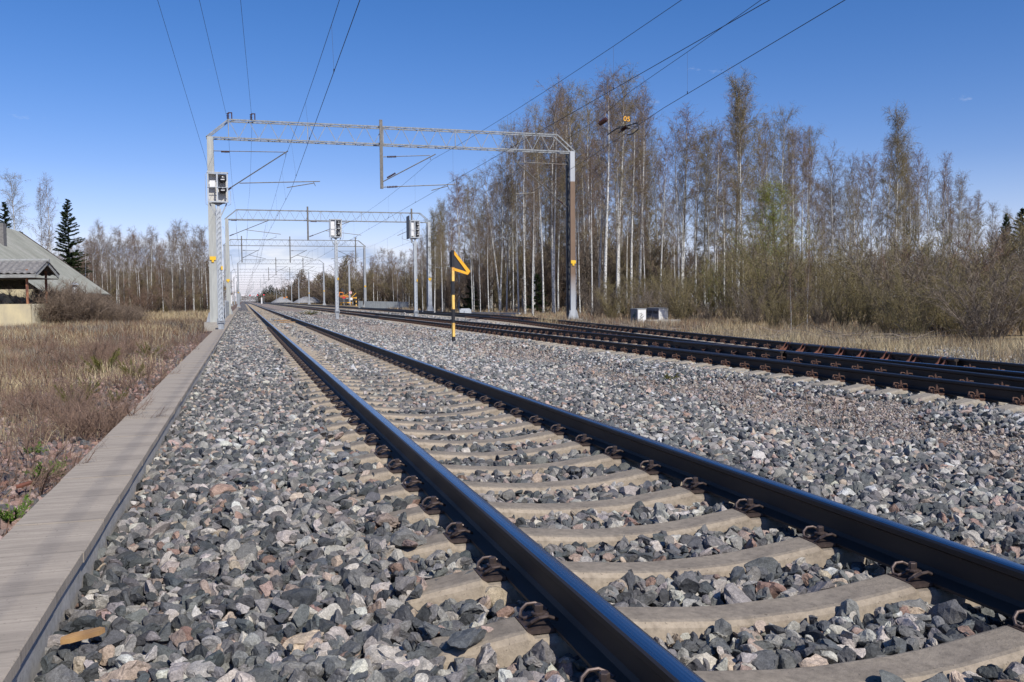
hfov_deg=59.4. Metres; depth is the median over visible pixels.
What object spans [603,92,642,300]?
birch tree
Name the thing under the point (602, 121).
messenger insulator
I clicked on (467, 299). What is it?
spruce tree
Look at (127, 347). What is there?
dead shrub
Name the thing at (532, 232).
birch tree
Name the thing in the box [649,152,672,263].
birch tree
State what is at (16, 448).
dead shrub
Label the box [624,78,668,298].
birch tree
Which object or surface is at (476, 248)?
birch tree
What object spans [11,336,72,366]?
dead shrub
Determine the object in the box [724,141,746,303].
birch tree
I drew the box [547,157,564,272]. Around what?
birch tree
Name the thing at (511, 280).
bush
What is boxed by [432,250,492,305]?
bush
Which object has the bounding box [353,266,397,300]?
bush
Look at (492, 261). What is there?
birch tree
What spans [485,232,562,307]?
bush
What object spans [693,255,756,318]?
bush
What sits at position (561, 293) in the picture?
bush
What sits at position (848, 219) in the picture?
birch tree
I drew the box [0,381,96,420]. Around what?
dead shrub
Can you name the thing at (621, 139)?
birch tree
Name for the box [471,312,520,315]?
pipe barrier
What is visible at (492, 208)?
birch tree
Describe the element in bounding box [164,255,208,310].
bush
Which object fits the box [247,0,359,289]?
catenary line
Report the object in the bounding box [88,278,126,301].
bush
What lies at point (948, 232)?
birch tree
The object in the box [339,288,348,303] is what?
excavator
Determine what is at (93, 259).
bush
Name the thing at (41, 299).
bush
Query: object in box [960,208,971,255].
birch tree
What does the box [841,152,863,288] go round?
birch tree
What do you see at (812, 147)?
birch tree
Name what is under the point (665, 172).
birch tree
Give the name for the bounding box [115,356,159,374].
dead shrub
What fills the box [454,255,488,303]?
bush
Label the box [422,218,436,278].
birch tree
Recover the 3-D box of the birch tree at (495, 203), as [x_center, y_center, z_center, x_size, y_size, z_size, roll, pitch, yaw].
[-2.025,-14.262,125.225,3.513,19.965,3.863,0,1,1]
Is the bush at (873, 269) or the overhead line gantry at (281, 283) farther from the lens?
the overhead line gantry at (281, 283)
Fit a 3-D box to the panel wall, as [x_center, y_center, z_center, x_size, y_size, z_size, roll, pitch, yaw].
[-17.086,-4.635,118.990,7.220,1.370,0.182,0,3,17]
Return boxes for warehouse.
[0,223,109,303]
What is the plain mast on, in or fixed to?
on the ground at (576, 675)
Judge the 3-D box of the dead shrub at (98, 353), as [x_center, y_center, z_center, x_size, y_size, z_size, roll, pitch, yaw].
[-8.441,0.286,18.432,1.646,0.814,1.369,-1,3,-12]
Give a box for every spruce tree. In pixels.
[0,202,11,227]
[52,199,91,275]
[459,280,477,308]
[467,286,482,311]
[526,273,547,311]
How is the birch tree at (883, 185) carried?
on the ground at (576, 675)
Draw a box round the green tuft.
[662,373,680,380]
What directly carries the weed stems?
on the ground at (576, 675)
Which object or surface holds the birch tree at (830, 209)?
on the ground at (576, 675)
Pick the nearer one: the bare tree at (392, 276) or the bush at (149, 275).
the bush at (149, 275)
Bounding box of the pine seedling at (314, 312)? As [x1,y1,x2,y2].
[298,310,318,314]
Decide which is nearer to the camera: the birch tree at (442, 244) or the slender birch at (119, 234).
the birch tree at (442, 244)
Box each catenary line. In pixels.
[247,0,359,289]
[252,0,768,294]
[267,0,844,290]
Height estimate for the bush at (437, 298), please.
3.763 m
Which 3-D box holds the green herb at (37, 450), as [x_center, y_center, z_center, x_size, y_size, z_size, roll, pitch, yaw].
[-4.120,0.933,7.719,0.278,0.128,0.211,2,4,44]
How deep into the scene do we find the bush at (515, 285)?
95.16 m
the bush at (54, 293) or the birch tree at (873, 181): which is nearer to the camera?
the bush at (54, 293)
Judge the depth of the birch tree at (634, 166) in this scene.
73.10 m
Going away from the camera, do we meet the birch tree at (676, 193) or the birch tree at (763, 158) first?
the birch tree at (676, 193)
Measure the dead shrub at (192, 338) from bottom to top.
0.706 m
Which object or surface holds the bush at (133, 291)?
on the ground at (576, 675)
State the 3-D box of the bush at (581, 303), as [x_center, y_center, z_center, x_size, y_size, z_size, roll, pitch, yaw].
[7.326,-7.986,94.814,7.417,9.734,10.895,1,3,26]
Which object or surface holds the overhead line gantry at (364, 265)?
on the ground at (576, 675)
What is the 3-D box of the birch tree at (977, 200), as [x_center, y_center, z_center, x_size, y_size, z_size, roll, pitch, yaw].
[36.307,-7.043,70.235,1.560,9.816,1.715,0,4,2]
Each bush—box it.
[0,275,86,321]
[0,285,79,322]
[11,277,86,301]
[16,283,111,321]
[17,292,104,324]
[37,284,111,323]
[38,230,54,254]
[43,286,108,309]
[48,298,96,321]
[55,248,104,276]
[55,290,123,323]
[60,245,107,281]
[78,293,122,320]
[79,286,111,305]
[82,257,123,284]
[88,258,126,292]
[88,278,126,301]
[91,270,141,300]
[101,302,140,322]
[102,267,155,295]
[106,267,141,302]
[107,304,145,321]
[108,276,155,311]
[112,289,144,307]
[113,305,150,323]
[119,278,164,311]
[124,263,178,307]
[127,272,189,310]
[129,268,182,309]
[132,254,186,291]
[132,289,166,312]
[146,281,186,310]
[152,255,231,289]
[156,289,192,312]
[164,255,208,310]
[164,270,196,310]
[164,277,205,310]
[165,261,206,290]
[165,283,199,310]
[169,284,209,309]
[175,271,209,307]
[183,286,209,311]
[191,287,232,310]
[196,273,233,310]
[260,292,279,301]
[261,276,311,299]
[274,283,304,297]
[275,284,307,300]
[299,283,319,303]
[301,283,328,303]
[303,278,326,303]
[304,268,361,304]
[313,289,334,303]
[320,282,348,304]
[321,264,375,304]
[325,271,366,304]
[330,263,379,304]
[352,278,372,304]
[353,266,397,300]
[354,269,387,300]
[359,257,407,301]
[359,281,385,300]
[372,262,413,297]
[375,274,409,301]
[378,277,390,300]
[383,276,417,304]
[391,278,413,306]
[394,266,438,300]
[406,281,426,307]
[407,267,436,301]
[410,279,438,310]
[412,272,448,303]
[418,256,470,311]
[419,279,448,310]
[426,278,441,308]
[431,253,478,307]
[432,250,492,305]
[444,242,504,306]
[450,242,499,306]
[450,261,509,309]
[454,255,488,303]
[461,249,513,310]
[478,234,550,308]
[478,263,522,309]
[482,220,565,303]
[482,223,530,304]
[482,250,531,304]
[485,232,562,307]
[505,225,580,306]
[508,241,557,308]
[509,233,565,308]
[517,224,564,306]
[520,205,593,288]
[535,239,598,309]
[545,202,623,260]
[547,231,635,308]
[550,218,614,306]
[559,226,637,303]
[560,193,665,303]
[561,269,627,318]
[579,242,633,307]
[580,219,649,305]
[581,219,645,275]
[586,278,634,317]
[595,220,685,307]
[596,284,629,319]
[599,272,652,317]
[615,283,660,316]
[616,234,699,307]
[618,261,679,317]
[620,239,691,306]
[622,210,670,293]
[632,277,688,313]
[636,275,680,311]
[644,260,710,317]
[645,230,709,306]
[648,226,691,303]
[650,267,710,321]
[659,236,722,306]
[665,259,722,318]
[675,259,738,319]
[685,236,750,301]
[686,235,735,297]
[687,222,773,298]
[689,295,723,320]
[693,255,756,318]
[700,248,778,318]
[704,217,830,325]
[712,297,740,319]
[713,208,824,318]
[725,270,782,323]
[727,231,792,299]
[743,247,829,317]
[747,235,862,320]
[747,250,805,291]
[754,289,796,328]
[771,235,878,323]
[772,289,813,329]
[789,231,896,320]
[792,237,841,302]
[796,282,846,329]
[806,218,935,321]
[812,238,913,323]
[815,263,877,325]
[825,219,956,330]
[833,224,1010,332]
[841,284,889,329]
[852,259,926,336]
[865,224,1019,336]
[872,267,959,337]
[876,231,927,301]
[876,245,997,327]
[883,222,1023,344]
[883,229,994,338]
[886,202,1023,334]
[925,261,1000,341]
[929,258,1022,342]
[937,239,1023,336]
[952,253,1023,336]
[953,225,1023,323]
[953,237,1023,330]
[954,235,1023,324]
[979,233,1023,271]
[987,267,1023,335]
[992,256,1023,331]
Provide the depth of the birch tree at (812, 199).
81.83 m
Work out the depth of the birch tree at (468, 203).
82.53 m
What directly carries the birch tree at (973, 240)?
on the ground at (576, 675)
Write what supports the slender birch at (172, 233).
on the ground at (576, 675)
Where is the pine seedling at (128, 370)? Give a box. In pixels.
[117,359,144,376]
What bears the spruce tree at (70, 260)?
on the ground at (576, 675)
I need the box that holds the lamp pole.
[435,266,449,310]
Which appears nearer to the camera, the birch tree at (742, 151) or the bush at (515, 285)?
the bush at (515, 285)
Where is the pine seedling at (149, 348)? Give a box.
[135,341,166,356]
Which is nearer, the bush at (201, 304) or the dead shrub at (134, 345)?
the dead shrub at (134, 345)
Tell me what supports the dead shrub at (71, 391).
on the ground at (576, 675)
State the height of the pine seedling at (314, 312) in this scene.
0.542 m
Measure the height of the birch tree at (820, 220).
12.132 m
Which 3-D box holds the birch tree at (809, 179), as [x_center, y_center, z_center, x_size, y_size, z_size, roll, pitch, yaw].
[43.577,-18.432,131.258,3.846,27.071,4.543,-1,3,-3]
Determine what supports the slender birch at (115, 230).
on the ground at (576, 675)
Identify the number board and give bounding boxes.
[622,116,631,122]
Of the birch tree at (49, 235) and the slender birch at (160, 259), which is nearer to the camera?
the slender birch at (160, 259)
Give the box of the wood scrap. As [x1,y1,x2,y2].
[60,627,104,644]
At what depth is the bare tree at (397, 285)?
133.62 m
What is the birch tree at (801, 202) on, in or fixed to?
on the ground at (576, 675)
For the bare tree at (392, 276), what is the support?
on the ground at (576, 675)
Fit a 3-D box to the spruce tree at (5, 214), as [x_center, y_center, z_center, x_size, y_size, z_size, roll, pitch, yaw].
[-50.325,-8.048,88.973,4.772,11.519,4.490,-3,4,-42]
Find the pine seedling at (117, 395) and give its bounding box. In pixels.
[107,387,128,402]
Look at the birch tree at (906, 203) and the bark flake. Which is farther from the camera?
the birch tree at (906, 203)
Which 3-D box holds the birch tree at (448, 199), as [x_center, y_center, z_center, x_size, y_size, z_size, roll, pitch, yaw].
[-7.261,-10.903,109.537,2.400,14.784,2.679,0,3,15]
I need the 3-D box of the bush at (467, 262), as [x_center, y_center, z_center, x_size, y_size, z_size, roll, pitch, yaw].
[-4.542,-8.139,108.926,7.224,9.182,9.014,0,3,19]
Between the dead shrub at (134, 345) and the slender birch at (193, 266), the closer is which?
the dead shrub at (134, 345)
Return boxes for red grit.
[346,323,1023,481]
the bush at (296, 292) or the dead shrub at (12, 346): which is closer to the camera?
the dead shrub at (12, 346)
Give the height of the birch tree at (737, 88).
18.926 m
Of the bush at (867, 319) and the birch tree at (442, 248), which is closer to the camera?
the bush at (867, 319)
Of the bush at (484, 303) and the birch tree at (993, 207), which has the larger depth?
the birch tree at (993, 207)
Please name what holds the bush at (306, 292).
on the ground at (576, 675)
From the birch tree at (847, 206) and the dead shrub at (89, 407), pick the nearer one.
the dead shrub at (89, 407)
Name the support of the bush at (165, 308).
on the ground at (576, 675)
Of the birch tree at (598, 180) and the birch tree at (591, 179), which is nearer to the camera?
the birch tree at (591, 179)
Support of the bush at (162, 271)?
on the ground at (576, 675)
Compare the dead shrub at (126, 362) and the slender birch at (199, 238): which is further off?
the slender birch at (199, 238)
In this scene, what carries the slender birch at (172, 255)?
on the ground at (576, 675)
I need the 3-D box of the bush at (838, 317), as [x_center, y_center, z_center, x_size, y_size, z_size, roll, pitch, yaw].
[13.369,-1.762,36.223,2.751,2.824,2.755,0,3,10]
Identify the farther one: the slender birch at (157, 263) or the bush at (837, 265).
the slender birch at (157, 263)
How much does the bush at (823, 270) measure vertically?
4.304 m
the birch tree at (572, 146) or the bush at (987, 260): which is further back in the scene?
the birch tree at (572, 146)
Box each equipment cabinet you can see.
[222,300,228,317]
[630,308,645,321]
[647,308,667,319]
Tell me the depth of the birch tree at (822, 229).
80.34 m
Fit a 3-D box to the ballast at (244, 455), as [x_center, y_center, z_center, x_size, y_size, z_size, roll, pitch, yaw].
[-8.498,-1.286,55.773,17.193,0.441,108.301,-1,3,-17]
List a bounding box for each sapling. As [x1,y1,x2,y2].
[630,374,657,389]
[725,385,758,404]
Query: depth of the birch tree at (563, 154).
117.98 m
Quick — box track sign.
[449,250,469,341]
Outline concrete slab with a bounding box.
[645,319,679,322]
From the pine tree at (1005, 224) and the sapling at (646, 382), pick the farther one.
the pine tree at (1005, 224)
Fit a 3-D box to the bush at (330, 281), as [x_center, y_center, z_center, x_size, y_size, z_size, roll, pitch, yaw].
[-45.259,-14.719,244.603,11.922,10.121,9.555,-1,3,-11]
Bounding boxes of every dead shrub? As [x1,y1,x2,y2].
[0,352,65,402]
[0,356,54,400]
[0,362,41,382]
[0,370,32,391]
[0,371,77,409]
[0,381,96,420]
[0,388,75,429]
[0,395,117,444]
[0,414,75,468]
[0,424,110,495]
[3,333,61,353]
[5,337,54,368]
[5,428,77,467]
[9,379,102,414]
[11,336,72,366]
[12,384,177,441]
[22,381,164,436]
[31,362,98,396]
[33,374,91,406]
[37,393,123,428]
[39,334,123,366]
[49,349,110,378]
[53,370,107,403]
[60,382,147,436]
[63,340,141,363]
[69,392,153,426]
[71,330,141,355]
[81,351,127,367]
[84,333,125,347]
[86,397,149,424]
[90,355,180,390]
[109,332,156,358]
[111,337,156,361]
[112,354,153,368]
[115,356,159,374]
[130,371,166,391]
[141,342,199,359]
[142,355,182,376]
[159,331,201,345]
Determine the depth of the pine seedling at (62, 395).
10.87 m
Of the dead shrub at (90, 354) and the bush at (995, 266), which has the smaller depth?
the dead shrub at (90, 354)
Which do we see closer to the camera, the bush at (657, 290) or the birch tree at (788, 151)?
the bush at (657, 290)
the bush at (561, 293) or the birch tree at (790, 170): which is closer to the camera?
the bush at (561, 293)
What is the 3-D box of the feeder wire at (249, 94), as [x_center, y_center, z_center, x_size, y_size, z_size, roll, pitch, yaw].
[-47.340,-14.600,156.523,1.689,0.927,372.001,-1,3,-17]
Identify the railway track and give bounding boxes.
[245,302,1023,681]
[256,302,1023,412]
[266,302,1023,387]
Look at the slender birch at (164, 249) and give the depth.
106.36 m
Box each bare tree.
[295,269,304,287]
[334,264,348,304]
[339,255,352,305]
[348,252,354,304]
[353,253,360,278]
[370,255,376,300]
[373,251,381,300]
[380,248,386,300]
[389,261,396,301]
[391,256,400,301]
[396,253,407,301]
[400,251,408,293]
[408,249,413,306]
[417,249,420,277]
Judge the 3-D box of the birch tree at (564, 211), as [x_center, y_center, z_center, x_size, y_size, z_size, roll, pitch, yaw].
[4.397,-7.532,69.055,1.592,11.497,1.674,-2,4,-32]
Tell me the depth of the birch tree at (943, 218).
79.77 m
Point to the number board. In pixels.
(626, 118)
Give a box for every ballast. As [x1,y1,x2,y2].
[0,342,199,539]
[34,309,1023,681]
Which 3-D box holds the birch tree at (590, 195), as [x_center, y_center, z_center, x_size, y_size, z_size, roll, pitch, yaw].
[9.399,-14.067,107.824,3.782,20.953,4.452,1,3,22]
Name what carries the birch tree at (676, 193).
on the ground at (576, 675)
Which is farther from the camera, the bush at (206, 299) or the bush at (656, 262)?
the bush at (656, 262)
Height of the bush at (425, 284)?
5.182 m
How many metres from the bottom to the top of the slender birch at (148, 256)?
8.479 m
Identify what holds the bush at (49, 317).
on the ground at (576, 675)
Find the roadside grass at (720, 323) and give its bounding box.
[388,303,1023,363]
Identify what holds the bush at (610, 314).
on the ground at (576, 675)
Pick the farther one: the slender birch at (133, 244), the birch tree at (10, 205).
the birch tree at (10, 205)
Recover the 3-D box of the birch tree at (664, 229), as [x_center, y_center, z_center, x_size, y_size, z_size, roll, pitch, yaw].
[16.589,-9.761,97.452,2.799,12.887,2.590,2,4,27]
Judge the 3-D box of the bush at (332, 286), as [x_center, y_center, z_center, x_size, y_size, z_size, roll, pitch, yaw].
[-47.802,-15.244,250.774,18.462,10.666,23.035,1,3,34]
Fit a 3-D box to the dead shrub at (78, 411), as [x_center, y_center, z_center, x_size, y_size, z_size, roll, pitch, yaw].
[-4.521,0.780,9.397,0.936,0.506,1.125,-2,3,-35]
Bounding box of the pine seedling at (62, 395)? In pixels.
[53,385,91,407]
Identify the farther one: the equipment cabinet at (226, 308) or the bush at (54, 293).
the equipment cabinet at (226, 308)
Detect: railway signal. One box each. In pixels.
[205,172,230,328]
[329,219,343,318]
[406,216,421,316]
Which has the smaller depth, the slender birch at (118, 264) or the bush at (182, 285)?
the slender birch at (118, 264)
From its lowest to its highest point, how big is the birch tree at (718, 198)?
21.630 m
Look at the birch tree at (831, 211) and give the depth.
71.99 m
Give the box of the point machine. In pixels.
[459,308,470,312]
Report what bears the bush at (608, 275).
on the ground at (576, 675)
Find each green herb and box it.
[0,494,33,523]
[21,441,47,453]
[22,456,69,479]
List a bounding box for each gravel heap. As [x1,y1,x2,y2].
[271,297,290,302]
[292,296,318,302]
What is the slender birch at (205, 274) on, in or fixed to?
on the ground at (576, 675)
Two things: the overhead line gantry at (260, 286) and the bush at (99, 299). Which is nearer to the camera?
the bush at (99, 299)
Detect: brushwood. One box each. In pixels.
[589,319,809,338]
[749,323,980,344]
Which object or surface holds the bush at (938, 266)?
on the ground at (576, 675)
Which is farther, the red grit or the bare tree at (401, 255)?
the bare tree at (401, 255)
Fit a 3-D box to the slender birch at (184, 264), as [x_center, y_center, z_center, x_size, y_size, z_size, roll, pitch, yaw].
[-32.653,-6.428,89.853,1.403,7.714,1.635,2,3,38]
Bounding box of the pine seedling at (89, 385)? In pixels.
[77,377,101,392]
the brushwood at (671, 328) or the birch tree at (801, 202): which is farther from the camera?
the birch tree at (801, 202)
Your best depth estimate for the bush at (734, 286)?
46.88 m
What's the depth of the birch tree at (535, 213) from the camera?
65.76 m
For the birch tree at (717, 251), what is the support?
on the ground at (576, 675)
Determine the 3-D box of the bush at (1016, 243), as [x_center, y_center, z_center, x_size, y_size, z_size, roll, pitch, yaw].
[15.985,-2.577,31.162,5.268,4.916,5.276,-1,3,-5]
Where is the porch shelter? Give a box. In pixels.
[0,259,59,326]
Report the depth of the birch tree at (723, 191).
110.94 m
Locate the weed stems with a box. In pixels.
[0,317,208,497]
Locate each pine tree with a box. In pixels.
[999,213,1011,253]
[1002,207,1023,279]
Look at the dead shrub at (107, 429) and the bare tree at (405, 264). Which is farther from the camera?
the bare tree at (405, 264)
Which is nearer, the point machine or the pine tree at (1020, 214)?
the point machine
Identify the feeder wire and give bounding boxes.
[158,2,235,273]
[199,0,241,279]
[240,0,251,227]
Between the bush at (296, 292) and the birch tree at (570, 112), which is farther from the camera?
the bush at (296, 292)
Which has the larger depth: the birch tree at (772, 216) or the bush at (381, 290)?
the bush at (381, 290)
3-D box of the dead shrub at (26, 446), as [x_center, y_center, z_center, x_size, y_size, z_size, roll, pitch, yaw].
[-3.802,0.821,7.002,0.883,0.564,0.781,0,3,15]
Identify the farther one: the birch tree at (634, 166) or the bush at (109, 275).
the bush at (109, 275)
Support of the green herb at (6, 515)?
on the ground at (576, 675)
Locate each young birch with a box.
[788,260,795,321]
[802,247,812,325]
[877,247,886,321]
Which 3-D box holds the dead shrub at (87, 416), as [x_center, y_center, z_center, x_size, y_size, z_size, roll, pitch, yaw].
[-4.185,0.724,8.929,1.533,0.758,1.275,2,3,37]
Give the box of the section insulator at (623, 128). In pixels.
[607,122,638,134]
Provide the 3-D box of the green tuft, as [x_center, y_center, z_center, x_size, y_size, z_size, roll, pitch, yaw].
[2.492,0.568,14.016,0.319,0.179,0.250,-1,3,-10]
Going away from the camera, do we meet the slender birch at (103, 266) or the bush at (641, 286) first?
the bush at (641, 286)
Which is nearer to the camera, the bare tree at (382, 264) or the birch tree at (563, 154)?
the birch tree at (563, 154)
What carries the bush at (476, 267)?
on the ground at (576, 675)
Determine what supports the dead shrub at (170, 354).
on the ground at (576, 675)
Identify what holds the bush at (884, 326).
on the ground at (576, 675)
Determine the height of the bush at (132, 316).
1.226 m
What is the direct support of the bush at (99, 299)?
on the ground at (576, 675)
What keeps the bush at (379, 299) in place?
on the ground at (576, 675)
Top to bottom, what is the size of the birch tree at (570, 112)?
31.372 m
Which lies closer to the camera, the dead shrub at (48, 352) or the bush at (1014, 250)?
the dead shrub at (48, 352)
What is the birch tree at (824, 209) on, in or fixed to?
on the ground at (576, 675)
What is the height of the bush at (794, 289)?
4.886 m
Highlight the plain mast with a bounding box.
[348,263,349,304]
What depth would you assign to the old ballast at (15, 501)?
7.97 m
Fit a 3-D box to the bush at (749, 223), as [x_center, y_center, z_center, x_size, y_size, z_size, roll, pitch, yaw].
[14.534,-4.362,51.497,6.494,6.695,8.579,0,3,17]
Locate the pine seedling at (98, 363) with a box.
[80,346,120,373]
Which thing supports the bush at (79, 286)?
on the ground at (576, 675)
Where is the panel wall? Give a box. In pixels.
[358,301,408,308]
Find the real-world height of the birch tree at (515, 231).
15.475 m
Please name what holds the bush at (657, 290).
on the ground at (576, 675)
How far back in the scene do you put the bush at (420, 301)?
90.14 m
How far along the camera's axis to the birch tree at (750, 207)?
130.77 m
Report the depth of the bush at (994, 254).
35.99 m
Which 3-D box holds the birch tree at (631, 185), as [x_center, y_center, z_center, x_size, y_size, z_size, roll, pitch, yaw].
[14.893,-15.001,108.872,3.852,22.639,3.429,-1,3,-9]
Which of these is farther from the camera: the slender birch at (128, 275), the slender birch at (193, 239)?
the slender birch at (193, 239)
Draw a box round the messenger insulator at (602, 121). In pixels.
[598,117,607,125]
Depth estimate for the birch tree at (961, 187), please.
83.89 m
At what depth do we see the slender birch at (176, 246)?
103.03 m
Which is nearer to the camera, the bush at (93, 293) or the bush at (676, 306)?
the bush at (676, 306)
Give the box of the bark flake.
[16,481,32,488]
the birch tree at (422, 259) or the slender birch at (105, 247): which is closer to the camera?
the slender birch at (105, 247)
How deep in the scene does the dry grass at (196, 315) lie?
26.14 m
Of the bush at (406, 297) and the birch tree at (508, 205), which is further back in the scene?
the bush at (406, 297)
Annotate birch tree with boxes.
[0,167,33,230]
[31,183,49,245]
[38,173,60,254]
[417,237,425,311]
[417,237,426,308]
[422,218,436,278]
[424,206,447,312]
[431,207,451,293]
[432,198,449,296]
[435,224,446,311]
[442,199,456,276]
[443,171,466,308]
[444,191,458,273]
[445,219,457,255]
[446,232,455,272]
[450,185,467,256]
[456,184,480,297]
[456,192,469,255]
[459,180,482,309]
[460,168,488,265]
[464,218,477,311]
[469,204,490,258]
[472,216,488,306]
[473,145,518,310]
[473,220,483,311]
[474,214,486,265]
[477,191,487,253]
[478,177,500,307]
[480,189,495,303]
[480,207,496,311]
[487,171,501,253]
[487,227,495,307]
[491,117,519,306]
[493,170,506,247]
[495,175,514,282]
[499,135,531,311]
[500,119,523,289]
[500,172,517,310]
[503,189,522,309]
[507,111,537,315]
[508,154,524,246]
[508,176,522,308]
[510,114,547,308]
[515,128,545,308]
[517,162,535,305]
[520,159,543,315]
[522,182,539,298]
[523,98,552,312]
[523,148,550,255]
[526,136,548,250]
[528,73,573,310]
[528,123,549,250]
[534,126,551,244]
[536,88,569,314]
[537,103,565,306]
[541,137,572,251]
[542,112,583,237]
[544,87,591,243]
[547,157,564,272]
[547,168,565,311]
[548,78,598,309]
[554,84,589,306]
[555,95,580,140]
[556,125,594,252]
[562,173,578,257]
[563,79,611,302]
[564,156,593,259]
[565,168,584,312]
[571,104,607,222]
[575,128,590,309]
[575,162,587,305]
[578,61,632,314]
[578,138,598,255]
[580,150,587,230]
[581,138,601,314]
[586,94,611,239]
[586,141,609,247]
[588,61,652,312]
[588,158,605,277]
[590,153,613,290]
[592,78,619,307]
[599,95,624,256]
[602,96,635,303]
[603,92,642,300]
[612,72,637,276]
[616,87,648,306]
[620,168,635,302]
[622,136,645,240]
[622,137,658,266]
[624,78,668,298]
[628,95,660,240]
[629,95,653,275]
[633,152,662,281]
[633,176,649,289]
[640,125,675,270]
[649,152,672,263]
[653,133,675,299]
[655,194,670,291]
[661,199,680,283]
[665,114,691,296]
[665,131,699,307]
[666,189,681,295]
[670,102,706,287]
[671,188,690,268]
[684,132,712,304]
[685,119,722,303]
[686,132,707,245]
[695,144,719,310]
[697,189,717,307]
[702,119,730,301]
[706,131,733,296]
[707,64,773,312]
[708,165,727,248]
[709,189,727,306]
[714,135,735,304]
[718,83,757,305]
[722,90,751,305]
[722,169,737,298]
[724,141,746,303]
[739,174,806,301]
[742,115,785,240]
[744,172,758,244]
[746,173,760,250]
[748,129,775,240]
[749,146,768,248]
[750,116,776,252]
[753,102,806,275]
[758,115,790,261]
[775,162,793,265]
[779,125,800,279]
[780,127,807,236]
[783,125,802,309]
[783,153,797,292]
[787,184,804,249]
[789,122,827,250]
[792,126,822,253]
[795,142,817,279]
[798,125,820,248]
[806,173,824,301]
[810,139,854,310]
[812,178,826,303]
[815,179,829,248]
[815,201,825,253]
[817,205,828,267]
[820,180,829,252]
[822,185,841,252]
[825,189,841,266]
[830,163,859,295]
[833,183,845,247]
[837,208,848,278]
[839,188,864,275]
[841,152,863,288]
[841,183,859,264]
[844,152,868,248]
[850,185,866,245]
[855,171,869,257]
[857,163,885,253]
[860,151,882,249]
[872,205,887,266]
[874,101,924,270]
[875,149,891,245]
[878,133,902,253]
[881,159,906,246]
[881,195,902,245]
[887,132,917,252]
[887,134,911,249]
[890,166,921,245]
[897,176,916,247]
[898,175,931,250]
[899,151,928,307]
[903,199,927,266]
[909,156,940,274]
[910,145,930,247]
[920,190,938,257]
[932,164,952,252]
[935,181,955,238]
[937,152,955,270]
[939,191,957,255]
[942,208,956,266]
[946,178,969,255]
[948,214,959,267]
[952,170,970,257]
[956,210,974,261]
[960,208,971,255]
[962,194,979,248]
[964,209,983,280]
[968,190,988,257]
[972,190,985,244]
[985,200,1003,254]
[993,218,1002,260]
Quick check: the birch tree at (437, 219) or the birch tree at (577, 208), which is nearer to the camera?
the birch tree at (577, 208)
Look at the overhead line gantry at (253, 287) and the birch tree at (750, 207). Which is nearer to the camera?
the birch tree at (750, 207)
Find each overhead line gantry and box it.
[204,112,579,330]
[223,236,366,306]
[224,206,433,316]
[230,267,310,305]
[233,275,299,304]
[236,257,325,307]
[236,278,291,303]
[237,282,285,303]
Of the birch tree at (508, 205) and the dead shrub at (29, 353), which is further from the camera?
the birch tree at (508, 205)
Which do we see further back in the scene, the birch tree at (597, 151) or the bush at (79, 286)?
the birch tree at (597, 151)
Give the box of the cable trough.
[0,308,238,681]
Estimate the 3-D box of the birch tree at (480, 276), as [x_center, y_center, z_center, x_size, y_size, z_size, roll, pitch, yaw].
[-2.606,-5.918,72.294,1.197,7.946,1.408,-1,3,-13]
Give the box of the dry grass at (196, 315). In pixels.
[0,308,224,534]
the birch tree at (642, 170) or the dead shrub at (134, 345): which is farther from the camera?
the birch tree at (642, 170)
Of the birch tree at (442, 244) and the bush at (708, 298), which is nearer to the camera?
the bush at (708, 298)
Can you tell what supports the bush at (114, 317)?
on the ground at (576, 675)
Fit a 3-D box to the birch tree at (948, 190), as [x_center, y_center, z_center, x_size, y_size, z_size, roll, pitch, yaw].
[17.643,-4.116,36.526,0.830,7.506,0.916,-2,3,-23]
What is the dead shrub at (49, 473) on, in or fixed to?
on the ground at (576, 675)
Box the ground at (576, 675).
[0,297,1023,681]
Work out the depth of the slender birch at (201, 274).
85.69 m
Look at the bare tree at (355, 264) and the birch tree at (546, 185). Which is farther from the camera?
the bare tree at (355, 264)
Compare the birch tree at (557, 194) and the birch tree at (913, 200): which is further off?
the birch tree at (557, 194)
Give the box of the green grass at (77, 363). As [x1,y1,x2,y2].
[1,327,205,463]
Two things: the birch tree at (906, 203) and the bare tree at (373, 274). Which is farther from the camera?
the bare tree at (373, 274)
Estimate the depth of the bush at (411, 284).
131.45 m
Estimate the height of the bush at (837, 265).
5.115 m
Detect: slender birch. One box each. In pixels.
[75,236,84,266]
[79,238,90,275]
[82,238,92,279]
[85,228,99,281]
[87,231,103,265]
[88,237,99,278]
[88,241,105,284]
[93,219,109,288]
[94,223,105,265]
[102,240,111,288]
[105,234,115,291]
[108,225,122,302]
[112,229,126,275]
[112,241,126,303]
[117,240,128,303]
[120,242,127,269]
[122,235,132,271]
[124,253,132,301]
[125,243,134,301]
[126,226,140,271]
[126,236,138,273]
[128,232,143,295]
[131,235,144,305]
[134,237,144,279]
[138,231,153,310]
[139,256,150,307]
[142,237,153,301]
[144,232,158,268]
[145,224,156,287]
[151,232,163,307]
[153,247,159,290]
[156,243,170,310]
[158,245,168,289]
[159,238,169,267]
[165,228,178,290]
[165,229,179,307]
[166,228,178,281]
[169,223,182,275]
[172,216,187,288]
[176,230,190,309]
[178,222,192,271]
[180,241,190,305]
[185,238,198,310]
[186,238,198,308]
[189,224,199,261]
[192,230,204,309]
[195,224,207,299]
[199,239,208,309]
[200,229,206,277]
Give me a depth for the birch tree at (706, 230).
85.10 m
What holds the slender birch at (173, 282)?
on the ground at (576, 675)
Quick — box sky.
[0,0,1023,300]
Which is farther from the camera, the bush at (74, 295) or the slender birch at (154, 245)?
the slender birch at (154, 245)
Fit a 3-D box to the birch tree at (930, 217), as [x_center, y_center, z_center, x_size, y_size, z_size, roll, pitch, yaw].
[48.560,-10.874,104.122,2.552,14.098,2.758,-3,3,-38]

